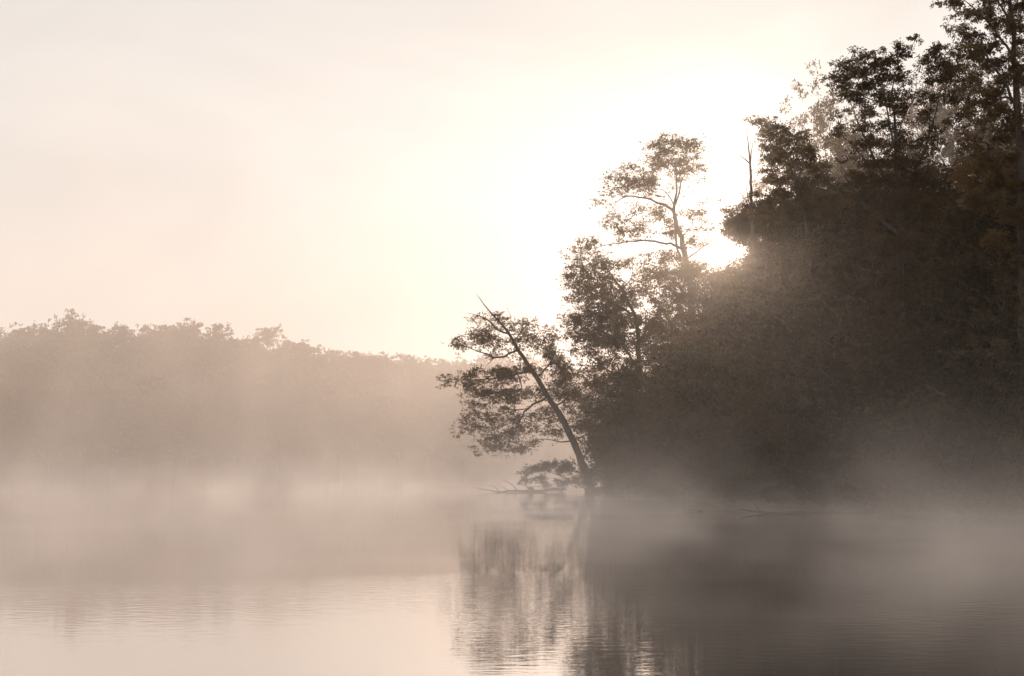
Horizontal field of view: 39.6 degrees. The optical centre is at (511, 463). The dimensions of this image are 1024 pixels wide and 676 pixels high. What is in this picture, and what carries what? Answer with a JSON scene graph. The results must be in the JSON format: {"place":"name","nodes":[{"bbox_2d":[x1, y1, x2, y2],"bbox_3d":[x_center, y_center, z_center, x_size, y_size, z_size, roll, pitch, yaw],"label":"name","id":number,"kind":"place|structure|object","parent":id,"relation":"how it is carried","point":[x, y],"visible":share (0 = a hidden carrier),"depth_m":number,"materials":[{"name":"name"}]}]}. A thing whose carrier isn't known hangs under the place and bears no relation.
{"place":"outdoors","nodes":[
{"label":"outdoors","id":0,"kind":"place"},
{"bbox_2d":[0,471,1023,675],"bbox_3d":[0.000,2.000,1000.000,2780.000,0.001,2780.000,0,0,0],"label":"water","id":1,"kind":"structure","parent":0,"point":[280,574],"depth_m":23.95,"materials":[{"name":"grey liquid"}]},
{"bbox_2d":[739,504,862,513],"bbox_3d":[11.576,1.823,56.996,4.958,0.409,0.156,0,0,0],"label":"fallen log","id":2,"kind":"object","parent":1,"relation":"on","point":[825,511],"visible":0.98,"depth_m":56.96,"materials":[{"name":"brown wood"}]},
{"bbox_2d":[0,432,1023,519],"bbox_3d":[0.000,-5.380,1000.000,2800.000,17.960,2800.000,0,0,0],"label":"ground","id":3,"kind":"structure","parent":0,"point":[128,464],"depth_m":341.50,"materials":[{"name":"grey"}]},
{"bbox_2d":[20,308,88,371],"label":"tree","id":4,"kind":"object","parent":3,"relation":"on","point":[71,320],"visible":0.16,"depth_m":392.97,"materials":[{"name":"beige plant"}]},
{"bbox_2d":[38,327,108,433],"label":"tree","id":5,"kind":"object","parent":3,"relation":"on","point":[76,337],"visible":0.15,"depth_m":364.95,"materials":[{"name":"beige plant"}]},
{"bbox_2d":[50,323,119,435],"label":"tree","id":6,"kind":"object","parent":3,"relation":"on","point":[66,329],"visible":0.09,"depth_m":369.94,"materials":[{"name":"beige plant"}]},
{"bbox_2d":[66,323,136,345],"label":"tree","id":7,"kind":"object","parent":3,"relation":"on","point":[95,332],"visible":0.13,"depth_m":395.56,"materials":[{"name":"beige plant"}]},
{"bbox_2d":[103,321,150,352],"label":"tree","id":8,"kind":"object","parent":3,"relation":"on","point":[123,330],"visible":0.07,"depth_m":394.61,"materials":[{"name":"beige plant"}]},
{"bbox_2d":[101,328,156,424],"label":"tree","id":9,"kind":"object","parent":3,"relation":"on","point":[126,348],"visible":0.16,"depth_m":372.06,"materials":[{"name":"beige plant"}]},
{"bbox_2d":[133,330,191,441],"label":"tree","id":10,"kind":"object","parent":3,"relation":"on","point":[174,334],"visible":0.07,"depth_m":375.32,"materials":[{"name":"beige plant"}]},
{"bbox_2d":[149,332,221,429],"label":"tree","id":11,"kind":"object","parent":3,"relation":"on","point":[184,342],"visible":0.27,"depth_m":375.80,"materials":[{"name":"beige plant"}]},
{"bbox_2d":[178,322,234,432],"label":"tree","id":12,"kind":"object","parent":3,"relation":"on","point":[218,327],"visible":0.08,"depth_m":411.27,"materials":[{"name":"beige plant"}]},
{"bbox_2d":[209,338,278,390],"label":"tree","id":13,"kind":"object","parent":3,"relation":"on","point":[237,354],"visible":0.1,"depth_m":381.17,"materials":[{"name":"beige plant"}]},
{"bbox_2d":[232,328,278,372],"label":"tree","id":14,"kind":"object","parent":3,"relation":"on","point":[255,337],"visible":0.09,"depth_m":414.28,"materials":[{"name":"beige plant"}]},
{"bbox_2d":[236,343,300,431],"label":"tree","id":15,"kind":"object","parent":3,"relation":"on","point":[264,369],"visible":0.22,"depth_m":381.71,"materials":[{"name":"beige plant"}]},
{"bbox_2d":[253,323,297,406],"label":"tree","id":16,"kind":"object","parent":3,"relation":"on","point":[272,334],"visible":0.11,"depth_m":413.22,"materials":[{"name":"beige plant"}]},
{"bbox_2d":[263,341,321,366],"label":"tree","id":17,"kind":"object","parent":3,"relation":"on","point":[303,344],"visible":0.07,"depth_m":410.02,"materials":[{"name":"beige plant"}]},
{"bbox_2d":[352,372,419,454],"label":"tree","id":18,"kind":"object","parent":3,"relation":"on","point":[395,390],"visible":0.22,"depth_m":365.80,"materials":[{"name":"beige plant"}]},
{"bbox_2d":[373,372,432,449],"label":"tree","id":19,"kind":"object","parent":3,"relation":"on","point":[406,395],"visible":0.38,"depth_m":363.79,"materials":[{"name":"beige plant"}]},
{"bbox_2d":[375,355,430,406],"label":"tree","id":20,"kind":"object","parent":3,"relation":"on","point":[415,365],"visible":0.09,"depth_m":389.44,"materials":[{"name":"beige plant"}]},
{"bbox_2d":[387,370,457,454],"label":"tree","id":21,"kind":"object","parent":3,"relation":"on","point":[433,392],"visible":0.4,"depth_m":364.88,"materials":[{"name":"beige plant"}]},
{"bbox_2d":[411,392,468,466],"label":"tree","id":22,"kind":"object","parent":3,"relation":"on","point":[450,402],"visible":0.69,"depth_m":348.70,"materials":[{"name":"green plant"}]},
{"bbox_2d":[418,381,477,454],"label":"tree","id":23,"kind":"object","parent":3,"relation":"on","point":[453,390],"visible":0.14,"depth_m":368.41,"materials":[{"name":"beige plant"}]},
{"bbox_2d":[439,395,490,464],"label":"tree","id":24,"kind":"object","parent":3,"relation":"on","point":[464,457],"visible":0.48,"depth_m":355.05,"materials":[{"name":"beige plant"}]},
{"bbox_2d":[465,404,512,467],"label":"tree","id":25,"kind":"object","parent":3,"relation":"on","point":[483,455],"visible":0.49,"depth_m":355.15,"materials":[{"name":"beige plant"}]},
{"bbox_2d":[484,406,532,467],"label":"tree","id":26,"kind":"object","parent":3,"relation":"on","point":[510,452],"visible":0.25,"depth_m":358.79,"materials":[{"name":"beige plant"}]},
{"bbox_2d":[434,293,605,490],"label":"leaning tree","id":27,"kind":"object","parent":3,"relation":"on","point":[504,374],"visible":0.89,"depth_m":102.80,"materials":[{"name":"brown plant"}]},
{"bbox_2d":[508,397,545,463],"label":"tree","id":28,"kind":"object","parent":3,"relation":"on","point":[533,408],"visible":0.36,"depth_m":365.90,"materials":[{"name":"beige plant"}]},
{"bbox_2d":[516,457,595,491],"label":"overhanging shrub","id":29,"kind":"object","parent":3,"relation":"on","point":[565,467],"visible":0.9,"depth_m":100.74,"materials":[{"name":"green plant"}]},
{"bbox_2d":[530,396,582,469],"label":"tree","id":30,"kind":"object","parent":3,"relation":"on","point":[555,449],"visible":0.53,"depth_m":363.80,"materials":[{"name":"beige plant"}]},
{"bbox_2d":[547,401,588,465],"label":"tree","id":31,"kind":"object","parent":3,"relation":"on","point":[566,455],"visible":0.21,"depth_m":368.20,"materials":[{"name":"beige plant"}]},
{"bbox_2d":[569,415,616,485],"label":"shrub","id":32,"kind":"object","parent":3,"relation":"on","point":[581,429],"visible":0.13,"depth_m":100.12,"materials":[{"name":"brown plant"}]},
{"bbox_2d":[576,390,641,490],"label":"shrub","id":33,"kind":"object","parent":3,"relation":"on","point":[587,421],"visible":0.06,"depth_m":92.67,"materials":[{"name":"brown plant"}]},
{"bbox_2d":[580,396,649,478],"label":"shrub","id":34,"kind":"object","parent":3,"relation":"on","point":[594,430],"visible":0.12,"depth_m":92.16,"materials":[{"name":"brown plant"}]},
{"bbox_2d":[586,421,658,494],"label":"shrub","id":35,"kind":"object","parent":3,"relation":"on","point":[610,486],"visible":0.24,"depth_m":90.74,"materials":[{"name":"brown plant"}]},
{"bbox_2d":[555,232,702,426],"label":"broad bank tree","id":36,"kind":"object","parent":3,"relation":"on","point":[614,318],"visible":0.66,"depth_m":98.51,"materials":[{"name":"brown plant"}]},
{"bbox_2d":[605,409,661,489],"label":"shrub","id":37,"kind":"object","parent":3,"relation":"on","point":[611,422],"visible":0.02,"depth_m":88.10,"materials":[{"name":"brown plant"}]},
{"bbox_2d":[579,359,694,488],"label":"shrub","id":38,"kind":"object","parent":3,"relation":"on","point":[618,396],"visible":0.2,"depth_m":86.58,"materials":[{"name":"brown plant"}]},
{"bbox_2d":[619,443,665,495],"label":"shrub","id":39,"kind":"object","parent":3,"relation":"on","point":[632,484],"visible":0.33,"depth_m":86.02,"materials":[{"name":"brown plant"}]},
{"bbox_2d":[596,355,720,473],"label":"shrub","id":40,"kind":"object","parent":3,"relation":"on","point":[625,375],"visible":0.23,"depth_m":84.01,"materials":[{"name":"brown plant"}]},
{"bbox_2d":[630,453,691,498],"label":"shrub","id":41,"kind":"object","parent":3,"relation":"on","point":[648,477],"visible":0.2,"depth_m":82.39,"materials":[{"name":"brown plant"}]},
{"bbox_2d":[627,409,700,487],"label":"shrub","id":42,"kind":"object","parent":3,"relation":"on","point":[655,439],"visible":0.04,"depth_m":80.79,"materials":[{"name":"brown plant"}]},
{"bbox_2d":[589,131,739,346],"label":"tall tree","id":43,"kind":"object","parent":3,"relation":"on","point":[692,285],"visible":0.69,"depth_m":106.59,"materials":[{"name":"brown plant"}]},
{"bbox_2d":[633,440,708,496],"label":"shrub","id":44,"kind":"object","parent":3,"relation":"on","point":[658,475],"visible":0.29,"depth_m":79.42,"materials":[{"name":"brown plant"}]},
{"bbox_2d":[631,327,744,488],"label":"shrub","id":45,"kind":"object","parent":3,"relation":"on","point":[673,412],"visible":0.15,"depth_m":76.96,"materials":[{"name":"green plant"}]},
{"bbox_2d":[659,452,722,500],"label":"shrub","id":46,"kind":"object","parent":3,"relation":"on","point":[678,478],"visible":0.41,"depth_m":76.73,"materials":[{"name":"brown plant"}]},
{"bbox_2d":[650,420,732,497],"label":"shrub","id":47,"kind":"object","parent":3,"relation":"on","point":[672,436],"visible":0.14,"depth_m":77.84,"materials":[{"name":"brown plant"}]},
{"bbox_2d":[652,344,764,470],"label":"shrub","id":48,"kind":"object","parent":3,"relation":"on","point":[692,367],"visible":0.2,"depth_m":74.53,"materials":[{"name":"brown plant"}]},
{"bbox_2d":[659,318,770,479],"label":"tree","id":49,"kind":"object","parent":3,"relation":"on","point":[673,393],"visible":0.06,"depth_m":77.72,"materials":[{"name":"brown plant"}]},
{"bbox_2d":[679,405,768,497],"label":"shrub","id":50,"kind":"object","parent":3,"relation":"on","point":[702,420],"visible":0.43,"depth_m":71.82,"materials":[{"name":"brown plant"}]},
{"bbox_2d":[684,400,773,490],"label":"shrub","id":51,"kind":"object","parent":3,"relation":"on","point":[694,408],"visible":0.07,"depth_m":73.53,"materials":[{"name":"brown plant"}]},
{"bbox_2d":[676,292,788,357],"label":"tree","id":52,"kind":"object","parent":3,"relation":"on","point":[716,321],"visible":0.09,"depth_m":85.50,"materials":[{"name":"brown plant"}]},
{"bbox_2d":[682,427,790,504],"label":"shrub","id":53,"kind":"object","parent":3,"relation":"on","point":[717,470],"visible":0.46,"depth_m":70.48,"materials":[{"name":"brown plant"}]},
{"bbox_2d":[738,130,756,316],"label":"dead snag","id":54,"kind":"object","parent":3,"relation":"on","point":[752,248],"visible":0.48,"depth_m":87.94,"materials":[{"name":"wood"}]},
{"bbox_2d":[731,450,792,501],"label":"shrub","id":55,"kind":"object","parent":3,"relation":"on","point":[743,458],"visible":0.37,"depth_m":68.98,"materials":[{"name":"brown plant"}]},
{"bbox_2d":[688,267,836,431],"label":"tree","id":56,"kind":"object","parent":3,"relation":"on","point":[720,330],"visible":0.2,"depth_m":72.99,"materials":[{"name":"brown plant"}]},
{"bbox_2d":[709,270,828,370],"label":"tree","id":57,"kind":"object","parent":3,"relation":"on","point":[724,293],"visible":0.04,"depth_m":79.25,"materials":[{"name":"green plant"}]},
{"bbox_2d":[717,193,830,327],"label":"sunward tree","id":58,"kind":"object","parent":3,"relation":"on","point":[738,224],"visible":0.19,"depth_m":92.59,"materials":[{"name":"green plant"}]},
{"bbox_2d":[714,335,834,489],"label":"shrub","id":59,"kind":"object","parent":3,"relation":"on","point":[764,385],"visible":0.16,"depth_m":69.32,"materials":[{"name":"green plant"}]},
{"bbox_2d":[741,438,830,505],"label":"shrub","id":60,"kind":"object","parent":3,"relation":"on","point":[765,449],"visible":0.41,"depth_m":65.03,"materials":[{"name":"green plant"}]},
{"bbox_2d":[752,448,827,504],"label":"shrub","id":61,"kind":"object","parent":3,"relation":"on","point":[764,494],"visible":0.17,"depth_m":66.09,"materials":[{"name":"green plant"}]},
{"bbox_2d":[710,220,875,427],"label":"tree","id":62,"kind":"object","parent":3,"relation":"on","point":[820,244],"visible":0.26,"depth_m":70.08,"materials":[{"name":"green plant"}]},
{"bbox_2d":[717,227,881,351],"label":"tree","id":63,"kind":"object","parent":3,"relation":"on","point":[781,332],"visible":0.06,"depth_m":76.46,"materials":[{"name":"green plant"}]},
{"bbox_2d":[738,115,861,321],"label":"knotted crown tree","id":64,"kind":"object","parent":3,"relation":"on","point":[781,155],"visible":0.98,"depth_m":78.60,"materials":[{"name":"brown plant"}]},
{"bbox_2d":[746,207,865,313],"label":"tree","id":65,"kind":"object","parent":3,"relation":"on","point":[803,229],"visible":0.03,"depth_m":82.91,"materials":[{"name":"green plant"}]},
{"bbox_2d":[746,202,867,329],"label":"tree","id":66,"kind":"object","parent":3,"relation":"on","point":[778,238],"visible":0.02,"depth_m":89.31,"materials":[{"name":"green plant"}]},
{"bbox_2d":[773,422,848,507],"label":"shrub","id":67,"kind":"object","parent":3,"relation":"on","point":[824,503],"visible":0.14,"depth_m":63.87,"materials":[{"name":"green plant"}]},
{"bbox_2d":[740,59,908,204],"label":"hazy tree","id":68,"kind":"object","parent":3,"relation":"on","point":[837,145],"visible":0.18,"depth_m":158.96,"materials":[{"name":"brown plant"}]},
{"bbox_2d":[773,424,882,507],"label":"shrub","id":69,"kind":"object","parent":3,"relation":"on","point":[811,463],"visible":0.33,"depth_m":61.87,"materials":[{"name":"green plant"}]},
{"bbox_2d":[746,226,950,427],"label":"tree","id":70,"kind":"object","parent":3,"relation":"on","point":[825,254],"visible":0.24,"depth_m":66.11,"materials":[{"name":"brown plant"}]},
{"bbox_2d":[813,437,888,508],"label":"shrub","id":71,"kind":"object","parent":3,"relation":"on","point":[837,497],"visible":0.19,"depth_m":60.42,"materials":[{"name":"green plant"}]},
{"bbox_2d":[777,173,941,305],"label":"tree","id":72,"kind":"object","parent":3,"relation":"on","point":[863,216],"visible":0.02,"depth_m":86.94,"materials":[{"name":"green plant"}]},
{"bbox_2d":[817,428,916,508],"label":"shrub","id":73,"kind":"object","parent":3,"relation":"on","point":[852,473],"visible":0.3,"depth_m":59.27,"materials":[{"name":"green plant"}]},
{"bbox_2d":[813,423,933,505],"bbox_3d":[15.924,0.240,58.903,6.158,4.519,6.062,0,0,-42],"label":"shrub","id":74,"kind":"object","parent":3,"relation":"on","point":[841,462],"visible":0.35,"depth_m":59.01,"materials":[{"name":"green plant"}]},
{"bbox_2d":[808,59,949,193],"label":"hazy tree","id":75,"kind":"object","parent":3,"relation":"on","point":[890,138],"visible":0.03,"depth_m":183.26,"materials":[{"name":"green plant"}]},
{"bbox_2d":[796,198,978,339],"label":"tree","id":76,"kind":"object","parent":3,"relation":"on","point":[850,233],"visible":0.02,"depth_m":69.34,"materials":[{"name":"green plant"}]},
{"bbox_2d":[802,212,975,422],"bbox_3d":[17.497,-4.971,64.270,7.826,12.933,8.674,0,0,28],"label":"tree","id":77,"kind":"object","parent":3,"relation":"on","point":[845,286],"visible":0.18,"depth_m":63.28,"materials":[{"name":"green plant"}]},
{"bbox_2d":[816,33,985,354],"bbox_3d":[16.685,-8.046,60.835,6.546,20.573,5.980,0,0,36],"label":"fan crowned tree","id":78,"kind":"object","parent":3,"relation":"on","point":[901,203],"visible":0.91,"depth_m":60.63,"materials":[{"name":"brown plant"}]},
{"bbox_2d":[856,424,946,506],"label":"shrub","id":79,"kind":"object","parent":3,"relation":"on","point":[901,442],"visible":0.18,"depth_m":57.08,"materials":[{"name":"green plant"}]},
{"bbox_2d":[841,356,964,485],"bbox_3d":[17.392,-1.310,60.478,6.422,6.872,6.524,0,0,-33],"label":"shrub","id":80,"kind":"object","parent":3,"relation":"on","point":[941,363],"visible":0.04,"depth_m":60.12,"materials":[{"name":"green plant"}]},
{"bbox_2d":[847,393,962,514],"bbox_3d":[15.938,-0.063,56.842,5.083,5.405,5.163,0,0,38],"label":"shrub","id":81,"kind":"object","parent":3,"relation":"on","point":[871,459],"visible":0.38,"depth_m":55.85,"materials":[{"name":"green plant"}]},
{"bbox_2d":[850,383,981,513],"bbox_3d":[16.781,-0.351,56.890,6.153,5.655,5.286,0,0,-23],"label":"shrub","id":82,"kind":"object","parent":3,"relation":"on","point":[864,427],"visible":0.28,"depth_m":56.08,"materials":[{"name":"green plant"}]},
{"bbox_2d":[864,157,978,198],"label":"tree","id":83,"kind":"object","parent":3,"relation":"on","point":[948,186],"visible":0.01,"depth_m":102.92,"materials":[{"name":"green plant"}]},
{"bbox_2d":[833,198,1015,373],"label":"tree","id":84,"kind":"object","parent":3,"relation":"on","point":[854,258],"visible":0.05,"depth_m":65.66,"materials":[{"name":"green plant"}]},
{"bbox_2d":[829,292,1020,412],"bbox_3d":[18.642,-2.672,60.104,10.060,9.867,8.643,0,0,1],"label":"shrub","id":85,"kind":"object","parent":3,"relation":"on","point":[858,318],"visible":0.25,"depth_m":59.39,"materials":[{"name":"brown plant"}]},
{"bbox_2d":[832,220,1019,423],"bbox_3d":[17.965,-4.436,60.709,8.212,11.872,8.040,0,0,-17],"label":"tree","id":86,"kind":"object","parent":3,"relation":"on","point":[883,338],"visible":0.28,"depth_m":59.54,"materials":[{"name":"brown plant"}]},
{"bbox_2d":[853,156,1011,243],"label":"tree","id":87,"kind":"object","parent":3,"relation":"on","point":[946,176],"visible":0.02,"depth_m":76.46,"materials":[{"name":"green plant"}]},
{"bbox_2d":[884,393,994,511],"bbox_3d":[16.930,-0.107,55.554,4.522,5.146,4.593,0,0,-8],"label":"shrub","id":88,"kind":"object","parent":3,"relation":"on","point":[951,408],"visible":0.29,"depth_m":54.89,"materials":[{"name":"green plant"}]},
{"bbox_2d":[880,68,1010,191],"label":"hazy tree","id":89,"kind":"object","parent":3,"relation":"on","point":[942,113],"visible":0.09,"depth_m":172.44,"materials":[{"name":"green plant"}]},
{"bbox_2d":[877,206,1023,451],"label":"tree","id":90,"kind":"object","parent":3,"relation":"on","point":[976,288],"visible":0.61,"depth_m":55.30,"materials":[{"name":"brown plant"}]},
{"bbox_2d":[883,381,1023,515],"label":"shrub","id":91,"kind":"object","parent":3,"relation":"on","point":[933,426],"visible":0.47,"depth_m":54.15,"materials":[{"name":"brown plant"}]},
{"bbox_2d":[914,158,1011,218],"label":"tree","id":92,"kind":"object","parent":3,"relation":"on","point":[946,194],"visible":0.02,"depth_m":79.89,"materials":[{"name":"green plant"}]},
{"bbox_2d":[916,356,1019,482],"bbox_3d":[19.891,-1.429,57.268,7.223,7.034,7.337,0,0,35],"label":"shrub","id":93,"kind":"object","parent":3,"relation":"on","point":[1011,380],"visible":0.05,"depth_m":56.98,"materials":[{"name":"green plant"}]},
{"bbox_2d":[921,190,1016,297],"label":"tree","id":94,"kind":"object","parent":3,"relation":"on","point":[944,212],"visible":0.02,"depth_m":68.67,"materials":[{"name":"green plant"}]},
{"bbox_2d":[925,405,1016,514],"bbox_3d":[17.794,0.105,54.289,4.130,4.646,4.066,0,0,-33],"label":"shrub","id":95,"kind":"object","parent":3,"relation":"on","point":[964,472],"visible":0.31,"depth_m":53.71,"materials":[{"name":"green plant"}]},
{"bbox_2d":[921,408,1023,517],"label":"shrub","id":96,"kind":"object","parent":3,"relation":"on","point":[975,501],"visible":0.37,"depth_m":52.23,"materials":[{"name":"green plant"}]},
{"bbox_2d":[929,0,1023,414],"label":"edge tree","id":97,"kind":"object","parent":3,"relation":"on","point":[988,164],"visible":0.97,"depth_m":52.79,"materials":[{"name":"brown plant"}]},
{"bbox_2d":[934,30,1023,185],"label":"hazy tree","id":98,"kind":"object","parent":3,"relation":"on","point":[949,145],"visible":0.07,"depth_m":169.07,"materials":[{"name":"green plant"}]},
{"bbox_2d":[945,370,1017,476],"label":"shrub","id":99,"kind":"object","parent":3,"relation":"on","point":[979,413],"visible":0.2,"depth_m":53.80,"materials":[{"name":"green plant"}]},
{"bbox_2d":[944,223,1023,448],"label":"tree","id":100,"kind":"object","parent":3,"relation":"on","point":[1016,309],"visible":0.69,"depth_m":52.19,"materials":[{"name":"green plant"}]},
{"bbox_2d":[954,167,1017,356],"bbox_3d":[24.014,-6.142,58.824,9.944,14.683,10.156,0,0,36],"label":"tree","id":101,"kind":"object","parent":3,"relation":"on","point":[1008,196],"visible":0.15,"depth_m":58.30,"materials":[{"name":"green plant"}]},
{"bbox_2d":[954,352,1019,485],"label":"shrub","id":102,"kind":"object","parent":3,"relation":"on","point":[974,377],"visible":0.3,"depth_m":54.04,"materials":[{"name":"green plant"}]},
{"bbox_2d":[962,409,1023,513],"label":"shrub","id":103,"kind":"object","parent":3,"relation":"on","point":[985,455],"visible":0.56,"depth_m":51.46,"materials":[{"name":"green plant"}]},
{"bbox_2d":[971,429,1023,512],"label":"shrub","id":104,"kind":"object","parent":3,"relation":"on","point":[1016,445],"visible":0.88,"depth_m":50.02,"materials":[{"name":"green plant"}]},
{"bbox_2d":[995,389,1023,482],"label":"shrub","id":105,"kind":"object","parent":3,"relation":"on","point":[1000,455],"visible":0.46,"depth_m":50.34,"materials":[{"name":"green plant"}]},
{"bbox_2d":[0,0,1023,421],"label":"sky","id":106,"kind":"structure","parent":0,"point":[345,175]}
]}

